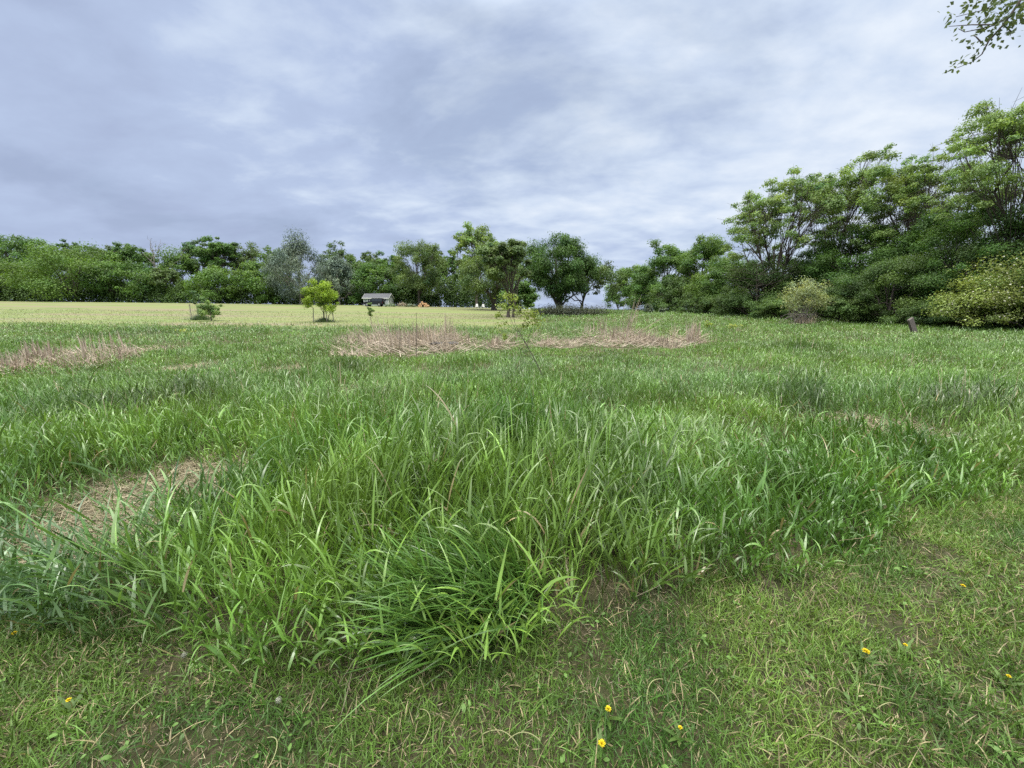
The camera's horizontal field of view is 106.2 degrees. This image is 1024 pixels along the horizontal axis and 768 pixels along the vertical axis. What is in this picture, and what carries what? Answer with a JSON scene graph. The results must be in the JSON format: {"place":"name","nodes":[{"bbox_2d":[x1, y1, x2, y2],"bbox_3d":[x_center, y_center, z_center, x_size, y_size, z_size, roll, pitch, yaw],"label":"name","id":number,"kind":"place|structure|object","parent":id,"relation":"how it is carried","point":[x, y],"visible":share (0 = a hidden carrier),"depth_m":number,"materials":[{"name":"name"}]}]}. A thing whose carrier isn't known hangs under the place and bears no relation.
{"place":"outdoors","nodes":[
{"label":"outdoors","id":0,"kind":"place"},
{"bbox_2d":[0,301,537,329],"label":"field","id":1,"kind":"structure","parent":0,"point":[90,307],"depth_m":50.84,"materials":[{"name":"plant"}]},
{"bbox_2d":[0,258,39,300],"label":"broadleaf tree","id":2,"kind":"object","parent":1,"relation":"on","point":[1,265],"visible":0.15,"depth_m":101.56,"materials":[{"name":"green plant"}]},
{"bbox_2d":[0,239,131,301],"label":"maple tree","id":3,"kind":"object","parent":1,"relation":"on","point":[49,260],"visible":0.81,"depth_m":94.65,"materials":[{"name":"green plant"}]},
{"bbox_2d":[74,257,181,302],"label":"broadleaf tree","id":4,"kind":"object","parent":1,"relation":"on","point":[133,284],"visible":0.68,"depth_m":98.51,"materials":[{"name":"green plant"}]},
{"bbox_2d":[137,267,182,289],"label":"broadleaf tree","id":5,"kind":"object","parent":1,"relation":"on","point":[167,274],"visible":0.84,"depth_m":101.73,"materials":[{"name":"green plant"}]},
{"bbox_2d":[189,290,203,304],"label":"slim sapling","id":6,"kind":"object","parent":1,"relation":"on","point":[195,295],"visible":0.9,"depth_m":38.41,"materials":[{"name":"green plant"}]},
{"bbox_2d":[183,314,213,320],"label":"grass clump","id":7,"kind":"object","parent":1,"relation":"on","point":[198,317],"visible":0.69,"depth_m":37.20,"materials":[{"name":"green plant"}]},
{"bbox_2d":[195,295,222,320],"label":"caged sapling","id":8,"kind":"object","parent":1,"relation":"on","point":[208,310],"visible":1,"depth_m":35.64,"materials":[{"name":"green plant"}]},
{"bbox_2d":[176,264,249,302],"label":"broadleaf tree","id":9,"kind":"object","parent":1,"relation":"on","point":[216,277],"visible":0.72,"depth_m":97.52,"materials":[{"name":"green plant"}]},
{"bbox_2d":[225,258,285,303],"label":"broadleaf tree","id":10,"kind":"object","parent":1,"relation":"on","point":[247,273],"visible":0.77,"depth_m":97.39,"materials":[{"name":"green plant"}]},
{"bbox_2d":[258,224,345,304],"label":"silver poplar","id":11,"kind":"object","parent":1,"relation":"on","point":[291,252],"visible":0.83,"depth_m":92.32,"materials":[{"name":"plant"}]},
{"bbox_2d":[299,277,339,322],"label":"staked sapling","id":12,"kind":"object","parent":1,"relation":"on","point":[322,293],"visible":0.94,"depth_m":34.64,"materials":[{"name":"green plant"}]},
{"bbox_2d":[309,254,367,304],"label":"silver poplar","id":13,"kind":"object","parent":1,"relation":"on","point":[338,267],"visible":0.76,"depth_m":94.20,"materials":[{"name":"plant"}]},
{"bbox_2d":[367,302,374,321],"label":"thin sapling","id":14,"kind":"object","parent":1,"relation":"on","point":[370,309],"visible":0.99,"depth_m":29.40,"materials":[{"name":"green plant"}]},
{"bbox_2d":[343,260,404,304],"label":"maple tree","id":15,"kind":"object","parent":1,"relation":"on","point":[365,280],"visible":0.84,"depth_m":96.52,"materials":[{"name":"green plant"}]},
{"bbox_2d":[363,298,384,306],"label":"parked car","id":16,"kind":"object","parent":1,"relation":"on","point":[378,301],"visible":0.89,"depth_m":85.33,"materials":[{"name":"black paint"}]},
{"bbox_2d":[362,293,394,305],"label":"garden shed","id":17,"kind":"structure","parent":1,"relation":"on","point":[387,297],"depth_m":92.01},
{"bbox_2d":[395,281,431,303],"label":"broadleaf tree","id":18,"kind":"object","parent":1,"relation":"on","point":[403,291],"visible":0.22,"depth_m":101.06,"materials":[{"name":"green plant"}]},
{"bbox_2d":[385,239,449,304],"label":"willow tree","id":19,"kind":"object","parent":1,"relation":"on","point":[427,278],"visible":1,"depth_m":92.94,"materials":[{"name":"green plant"}]},
{"bbox_2d":[450,221,501,307],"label":"cottonwood tree","id":20,"kind":"object","parent":1,"relation":"on","point":[468,237],"visible":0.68,"depth_m":93.51,"materials":[{"name":"green plant"}]},
{"bbox_2d":[456,242,531,309],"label":"spreading willow","id":21,"kind":"object","parent":1,"relation":"on","point":[469,280],"visible":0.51,"depth_m":75.43,"materials":[{"name":"green plant"}]},
{"bbox_2d":[471,238,532,316],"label":"dark stemmed tree","id":22,"kind":"object","parent":1,"relation":"on","point":[514,252],"visible":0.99,"depth_m":46.85,"materials":[{"name":"green plant"}]},
{"bbox_2d":[497,280,541,312],"bbox_3d":[1.167,-14.578,64.594,7.352,5.698,5.558,0,11,0],"label":"field bush","id":23,"kind":"object","parent":1,"relation":"on","point":[527,294],"visible":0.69,"depth_m":63.37,"materials":[{"name":"green plant"}]},
{"bbox_2d":[0,461,1023,767],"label":"path","id":24,"kind":"structure","parent":0,"point":[896,625],"depth_m":1.64,"materials":[{"name":"plant"}]},
{"bbox_2d":[5,625,33,641],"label":"dandelion","id":25,"kind":"object","parent":24,"relation":"on","point":[15,632],"visible":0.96,"depth_m":1.90,"materials":[{"name":"green plant"}]},
{"bbox_2d":[48,683,88,719],"bbox_3d":[-1.814,1.311,1.564,0.111,0.072,0.129,-8,14,-37],"label":"dandelion","id":26,"kind":"object","parent":24,"relation":"on","point":[70,704],"visible":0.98,"depth_m":1.57,"materials":[{"name":"green plant"}]},
{"bbox_2d":[267,736,277,767],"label":"grass blade","id":27,"kind":"object","parent":24,"relation":"on","point":[276,747],"visible":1,"depth_m":1.41,"materials":[{"name":"plant"}]},
{"bbox_2d":[275,696,282,705],"bbox_3d":[-0.956,1.317,1.580,0.031,0.068,0.027,7,13,33],"label":"seed head","id":28,"kind":"object","parent":24,"relation":"on","point":[278,699],"visible":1,"depth_m":1.58},
{"bbox_2d":[378,645,397,666],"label":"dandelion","id":29,"kind":"object","parent":24,"relation":"on","point":[386,658],"visible":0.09,"depth_m":1.80,"materials":[{"name":"green plant"}]},
{"bbox_2d":[419,709,430,743],"bbox_3d":[-0.336,1.311,1.488,0.043,0.023,0.132,-3,11,-15],"label":"grass blade","id":30,"kind":"object","parent":24,"relation":"on","point":[429,725],"visible":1,"depth_m":1.47,"materials":[{"name":"plant"}]},
{"bbox_2d":[482,729,518,746],"bbox_3d":[-0.043,1.321,1.442,0.152,0.024,0.027,3,11,16],"label":"grass blade","id":31,"kind":"object","parent":24,"relation":"on","point":[502,731],"visible":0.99,"depth_m":1.45,"materials":[{"name":"plant"}]},
{"bbox_2d":[0,490,1023,767],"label":"broadleaf weeds","id":32,"kind":"object","parent":24,"relation":"on","point":[562,760],"visible":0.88,"depth_m":1.64,"materials":[{"name":"green plant"}]},
{"bbox_2d":[507,732,539,740],"bbox_3d":[0.043,1.316,1.435,0.126,0.023,0.020,0,11,-2],"label":"grass blade","id":33,"kind":"object","parent":24,"relation":"on","point":[525,732],"visible":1,"depth_m":1.44,"materials":[{"name":"plant"}]},
{"bbox_2d":[581,727,604,763],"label":"dandelion","id":34,"kind":"object","parent":24,"relation":"on","point":[601,744],"visible":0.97,"depth_m":1.42,"materials":[{"name":"green plant"}]},
{"bbox_2d":[593,701,622,730],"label":"dandelion","id":35,"kind":"object","parent":24,"relation":"on","point":[608,718],"visible":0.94,"depth_m":1.52,"materials":[{"name":"green plant"}]},
{"bbox_2d":[656,714,695,745],"bbox_3d":[0.606,1.324,1.451,0.099,0.074,0.138,-1,11,-8],"label":"dandelion","id":36,"kind":"object","parent":24,"relation":"on","point":[673,734],"visible":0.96,"depth_m":1.46,"materials":[{"name":"green plant"}]},
{"bbox_2d":[697,688,720,704],"bbox_3d":[0.803,1.284,1.582,0.091,0.024,0.048,1,11,7],"label":"grass blade","id":37,"kind":"object","parent":24,"relation":"on","point":[710,691],"visible":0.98,"depth_m":1.58,"materials":[{"name":"plant"}]},
{"bbox_2d":[814,735,859,765],"bbox_3d":[1.176,1.318,1.398,0.014,0.023,0.139,-9,14,-41],"label":"flower stalk","id":38,"kind":"object","parent":24,"relation":"on","point":[838,745],"visible":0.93,"depth_m":1.40,"materials":[{"name":"plant"}]},
{"bbox_2d":[853,640,885,665],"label":"dandelion","id":39,"kind":"object","parent":24,"relation":"on","point":[865,650],"visible":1,"depth_m":1.77,"materials":[{"name":"green plant"}]},
{"bbox_2d":[889,637,919,657],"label":"dandelion","id":40,"kind":"object","parent":24,"relation":"on","point":[908,644],"visible":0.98,"depth_m":1.82,"materials":[{"name":"green plant"}]},
{"bbox_2d":[954,582,973,596],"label":"dandelion","id":41,"kind":"object","parent":24,"relation":"on","point":[958,589],"visible":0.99,"depth_m":2.18,"materials":[{"name":"green plant"}]},
{"bbox_2d":[988,663,1023,689],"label":"dandelion","id":42,"kind":"object","parent":24,"relation":"on","point":[1000,679],"visible":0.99,"depth_m":1.66,"materials":[{"name":"green plant"}]},
{"bbox_2d":[0,348,1023,449],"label":"meadow grass","id":43,"kind":"structure","parent":0,"point":[981,397],"depth_m":6.09,"materials":[{"name":"green plant"}]},
{"bbox_2d":[0,310,1023,753],"bbox_3d":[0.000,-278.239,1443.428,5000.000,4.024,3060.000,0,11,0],"label":"ground","id":44,"kind":"structure","parent":0,"point":[594,592],"depth_m":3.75,"materials":[{"name":"green plant"}]},
{"bbox_2d":[0,234,61,278],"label":"broadleaf tree","id":45,"kind":"object","parent":44,"relation":"on","point":[4,251],"visible":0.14,"depth_m":115.70,"materials":[{"name":"green plant"}]},
{"bbox_2d":[3,234,78,284],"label":"broadleaf tree","id":46,"kind":"object","parent":44,"relation":"on","point":[22,241],"visible":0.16,"depth_m":111.93,"materials":[{"name":"green plant"}]},
{"bbox_2d":[55,238,80,289],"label":"broadleaf tree","id":47,"kind":"object","parent":44,"relation":"on","point":[62,245],"visible":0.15,"depth_m":119.04,"materials":[{"name":"green plant"}]},
{"bbox_2d":[0,329,170,375],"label":"dead reeds","id":48,"kind":"object","parent":44,"relation":"on","point":[14,363],"visible":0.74,"depth_m":11.54,"materials":[{"name":"plant"}]},
{"bbox_2d":[74,245,120,271],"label":"broadleaf tree","id":49,"kind":"object","parent":44,"relation":"on","point":[107,248],"visible":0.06,"depth_m":113.77,"materials":[{"name":"green plant"}]},
{"bbox_2d":[99,241,161,301],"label":"broadleaf tree","id":50,"kind":"object","parent":44,"relation":"on","point":[126,251],"visible":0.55,"depth_m":111.11,"materials":[{"name":"green plant"}]},
{"bbox_2d":[147,236,189,267],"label":"dead tree","id":51,"kind":"object","parent":44,"relation":"on","point":[153,262],"visible":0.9,"depth_m":107.03,"materials":[{"name":"grey wood"}]},
{"bbox_2d":[144,244,200,293],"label":"broadleaf tree","id":52,"kind":"object","parent":44,"relation":"on","point":[172,258],"visible":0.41,"depth_m":109.98,"materials":[{"name":"green plant"}]},
{"bbox_2d":[177,237,220,276],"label":"poplar tree","id":53,"kind":"object","parent":44,"relation":"on","point":[192,245],"visible":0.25,"depth_m":116.39,"materials":[{"name":"green plant"}]},
{"bbox_2d":[190,235,243,303],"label":"poplar tree","id":54,"kind":"object","parent":44,"relation":"on","point":[212,252],"visible":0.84,"depth_m":112.89,"materials":[{"name":"green plant"}]},
{"bbox_2d":[225,240,271,303],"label":"broadleaf tree","id":55,"kind":"object","parent":44,"relation":"on","point":[251,253],"visible":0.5,"depth_m":118.28,"materials":[{"name":"green plant"}]},
{"bbox_2d":[0,277,534,308],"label":"undergrowth","id":56,"kind":"object","parent":44,"relation":"on","point":[167,294],"visible":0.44,"depth_m":100.61,"materials":[{"name":"green plant"}]},
{"bbox_2d":[251,245,297,303],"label":"broadleaf tree","id":57,"kind":"object","parent":44,"relation":"on","point":[267,248],"visible":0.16,"depth_m":117.21,"materials":[{"name":"green plant"}]},
{"bbox_2d":[317,240,355,303],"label":"broadleaf tree","id":58,"kind":"object","parent":44,"relation":"on","point":[332,253],"visible":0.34,"depth_m":119.25,"materials":[{"name":"green plant"}]},
{"bbox_2d":[322,252,362,304],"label":"broadleaf tree","id":59,"kind":"object","parent":44,"relation":"on","point":[349,258],"visible":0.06,"depth_m":114.66,"materials":[{"name":"green plant"}]},
{"bbox_2d":[347,250,390,277],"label":"broadleaf tree","id":60,"kind":"object","parent":44,"relation":"on","point":[369,258],"visible":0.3,"depth_m":116.52,"materials":[{"name":"green plant"}]},
{"bbox_2d":[375,250,406,284],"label":"broadleaf tree","id":61,"kind":"object","parent":44,"relation":"on","point":[386,261],"visible":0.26,"depth_m":117.15,"materials":[{"name":"green plant"}]},
{"bbox_2d":[316,314,521,357],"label":"dead reeds","id":62,"kind":"object","parent":44,"relation":"on","point":[427,339],"visible":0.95,"depth_m":16.41,"materials":[{"name":"plant"}]},
{"bbox_2d":[421,250,449,306],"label":"broadleaf tree","id":63,"kind":"object","parent":44,"relation":"on","point":[439,251],"visible":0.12,"depth_m":112.72,"materials":[{"name":"green plant"}]},
{"bbox_2d":[435,249,471,293],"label":"broadleaf tree","id":64,"kind":"object","parent":44,"relation":"on","point":[451,263],"visible":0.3,"depth_m":109.47,"materials":[{"name":"green plant"}]},
{"bbox_2d":[426,274,481,306],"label":"broadleaf tree","id":65,"kind":"object","parent":44,"relation":"on","point":[451,282],"visible":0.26,"depth_m":105.84,"materials":[{"name":"green plant"}]},
{"bbox_2d":[0,307,1023,378],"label":"rough grass","id":66,"kind":"structure","parent":44,"relation":"on","point":[747,351],"depth_m":15.03,"materials":[{"name":"green plant"}]},
{"bbox_2d":[0,335,1023,767],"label":"dry thatch","id":67,"kind":"object","parent":44,"relation":"on","point":[136,491],"visible":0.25,"depth_m":2.58,"materials":[{"name":"plant"}]},
{"bbox_2d":[493,292,545,378],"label":"leaning sapling","id":68,"kind":"object","parent":44,"relation":"on","point":[531,314],"visible":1,"depth_m":8.49,"materials":[{"name":"green plant"}]},
{"bbox_2d":[518,231,603,306],"bbox_3d":[6.391,-15.520,54.475,11.989,11.808,10.537,-8,14,-37],"label":"round crowned tree","id":69,"kind":"object","parent":44,"relation":"on","point":[542,266],"visible":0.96,"depth_m":52.09,"materials":[{"name":"green plant"}]},
{"bbox_2d":[527,298,614,316],"bbox_3d":[7.522,-10.109,51.217,12.036,2.577,7.633,0,11,0],"label":"weedy mound","id":70,"kind":"object","parent":44,"relation":"on","point":[550,309],"visible":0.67,"depth_m":50.31,"materials":[{"name":"green plant"}]},
{"bbox_2d":[554,255,626,307],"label":"slanting tree","id":71,"kind":"object","parent":44,"relation":"on","point":[606,272],"visible":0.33,"depth_m":56.21,"materials":[{"name":"green plant"}]},
{"bbox_2d":[499,297,713,348],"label":"dead reeds","id":72,"kind":"object","parent":44,"relation":"on","point":[652,341],"visible":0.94,"depth_m":17.74,"materials":[{"name":"plant"}]},
{"bbox_2d":[609,285,625,308],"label":"edge tree","id":73,"kind":"object","parent":44,"relation":"on","point":[621,294],"visible":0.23,"depth_m":96.75,"materials":[{"name":"green plant"}]},
{"bbox_2d":[601,263,660,308],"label":"edge tree","id":74,"kind":"object","parent":44,"relation":"on","point":[625,275],"visible":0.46,"depth_m":84.42,"materials":[{"name":"green plant"}]},
{"bbox_2d":[644,303,654,312],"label":"silvery bush","id":75,"kind":"object","parent":44,"relation":"on","point":[648,308],"visible":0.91,"depth_m":58.56,"materials":[{"name":"green plant"}]},
{"bbox_2d":[629,238,700,308],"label":"edge tree","id":76,"kind":"object","parent":44,"relation":"on","point":[663,262],"visible":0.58,"depth_m":72.60,"materials":[{"name":"green plant"}]},
{"bbox_2d":[645,274,698,312],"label":"edge tree","id":77,"kind":"object","parent":44,"relation":"on","point":[670,288],"visible":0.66,"depth_m":64.78,"materials":[{"name":"green plant"}]},
{"bbox_2d":[665,233,736,305],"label":"edge tree","id":78,"kind":"object","parent":44,"relation":"on","point":[708,249],"visible":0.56,"depth_m":65.48,"materials":[{"name":"green plant"}]},
{"bbox_2d":[676,294,737,313],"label":"understorey shrub","id":79,"kind":"object","parent":44,"relation":"on","point":[704,302],"visible":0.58,"depth_m":54.55,"materials":[{"name":"green plant"}]},
{"bbox_2d":[682,254,762,308],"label":"edge tree","id":80,"kind":"object","parent":44,"relation":"on","point":[705,286],"visible":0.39,"depth_m":55.14,"materials":[{"name":"green plant"}]},
{"bbox_2d":[710,258,804,316],"bbox_3d":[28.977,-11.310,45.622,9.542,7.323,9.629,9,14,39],"label":"understorey tree","id":81,"kind":"object","parent":44,"relation":"on","point":[732,299],"visible":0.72,"depth_m":44.34,"materials":[{"name":"green plant"}]},
{"bbox_2d":[743,294,819,319],"bbox_3d":[27.709,-7.886,38.972,7.105,3.299,6.614,-8,13,-34],"label":"understorey shrub","id":82,"kind":"object","parent":44,"relation":"on","point":[770,307],"visible":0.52,"depth_m":38.52,"materials":[{"name":"green plant"}]},
{"bbox_2d":[718,165,862,317],"bbox_3d":[31.332,-15.491,43.394,14.320,16.233,14.165,8,14,37],"label":"locust tree","id":83,"kind":"object","parent":44,"relation":"on","point":[750,212],"visible":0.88,"depth_m":41.38,"materials":[{"name":"green plant"}]},
{"bbox_2d":[777,275,834,325],"bbox_3d":[23.219,-6.531,30.133,4.425,4.300,3.870,0,11,0],"label":"pale willow bush","id":84,"kind":"object","parent":44,"relation":"on","point":[800,316],"visible":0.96,"depth_m":30.01,"materials":[{"name":"green plant"}]},
{"bbox_2d":[760,248,862,316],"bbox_3d":[35.731,-12.132,46.320,12.556,8.680,11.126,0,11,0],"label":"understorey tree","id":85,"kind":"object","parent":44,"relation":"on","point":[809,254],"visible":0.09,"depth_m":44.72,"materials":[{"name":"green plant"}]},
{"bbox_2d":[624,263,1023,329],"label":"underbrush","id":86,"kind":"object","parent":44,"relation":"on","point":[999,325],"visible":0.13,"depth_m":44.89,"materials":[{"name":"green plant"}]},
{"bbox_2d":[792,286,895,321],"bbox_3d":[28.431,-6.858,33.440,7.877,3.537,6.732,0,11,0],"label":"understorey shrub","id":87,"kind":"object","parent":44,"relation":"on","point":[837,303],"visible":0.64,"depth_m":31.93,"materials":[{"name":"green plant"}]},
{"bbox_2d":[797,218,925,319],"bbox_3d":[35.335,-11.472,39.160,10.698,10.136,10.830,-5,12,-25],"label":"understorey tree","id":88,"kind":"object","parent":44,"relation":"on","point":[827,259],"visible":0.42,"depth_m":38.97,"materials":[{"name":"green plant"}]},
{"bbox_2d":[793,142,955,284],"bbox_3d":[36.750,-15.291,40.173,13.196,17.247,12.917,8,14,36],"label":"locust tree","id":89,"kind":"object","parent":44,"relation":"on","point":[859,197],"visible":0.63,"depth_m":37.93,"materials":[{"name":"green plant"}]},
{"bbox_2d":[828,251,971,323],"bbox_3d":[31.007,-7.591,31.003,8.098,6.095,8.840,-5,12,-24],"label":"understorey tree","id":90,"kind":"object","parent":44,"relation":"on","point":[906,265],"visible":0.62,"depth_m":30.99,"materials":[{"name":"green plant"}]},
{"bbox_2d":[907,317,917,333],"bbox_3d":[23.232,-3.173,22.255,0.310,1.420,0.120,-35,16,-4],"label":"leaning post","id":91,"kind":"object","parent":44,"relation":"on","point":[911,324],"visible":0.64,"depth_m":22.13,"materials":[{"name":"grey wood"}]},
{"bbox_2d":[860,208,989,300],"bbox_3d":[36.599,-10.186,33.650,9.865,9.964,9.378,0,11,0],"label":"understorey tree","id":92,"kind":"object","parent":44,"relation":"on","point":[908,242],"visible":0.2,"depth_m":32.78,"materials":[{"name":"green plant"}]},
{"bbox_2d":[875,298,994,328],"bbox_3d":[29.703,-4.953,27.303,5.747,2.444,4.825,9,14,39],"label":"understorey shrub","id":93,"kind":"object","parent":44,"relation":"on","point":[906,313],"visible":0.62,"depth_m":26.68,"materials":[{"name":"green plant"}]},
{"bbox_2d":[858,137,1019,286],"bbox_3d":[38.730,-13.875,35.792,11.020,16.262,10.787,0,11,0],"label":"locust tree","id":94,"kind":"object","parent":44,"relation":"on","point":[914,203],"visible":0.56,"depth_m":34.28,"materials":[{"name":"green plant"}]},
{"bbox_2d":[910,196,1023,323],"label":"understorey tree","id":95,"kind":"object","parent":44,"relation":"on","point":[961,227],"visible":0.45,"depth_m":27.70,"materials":[{"name":"green plant"}]},
{"bbox_2d":[918,250,1023,328],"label":"flowering shrub","id":96,"kind":"object","parent":44,"relation":"on","point":[999,297],"visible":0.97,"depth_m":23.70,"materials":[{"name":"green plant"}]},
{"bbox_2d":[924,97,1023,328],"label":"locust tree","id":97,"kind":"object","parent":44,"relation":"on","point":[1000,123],"visible":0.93,"depth_m":25.11,"materials":[{"name":"green plant"}]},
{"bbox_2d":[937,0,1023,73],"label":"overhanging tree","id":98,"kind":"object","parent":44,"relation":"on","point":[1005,21],"visible":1,"depth_m":4.83,"materials":[{"name":"green plant"}]},
{"bbox_2d":[942,235,1023,325],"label":"understorey tree","id":99,"kind":"object","parent":44,"relation":"on","point":[970,257],"visible":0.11,"depth_m":26.98,"materials":[{"name":"green plant"}]},
{"bbox_2d":[954,201,1023,318],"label":"understorey tree","id":100,"kind":"object","parent":44,"relation":"on","point":[1011,252],"visible":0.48,"depth_m":24.94,"materials":[{"name":"green plant"}]},
{"bbox_2d":[0,0,1023,309],"label":"sky","id":101,"kind":"structure","parent":0,"point":[618,126],"materials":[{"name":"grey"}]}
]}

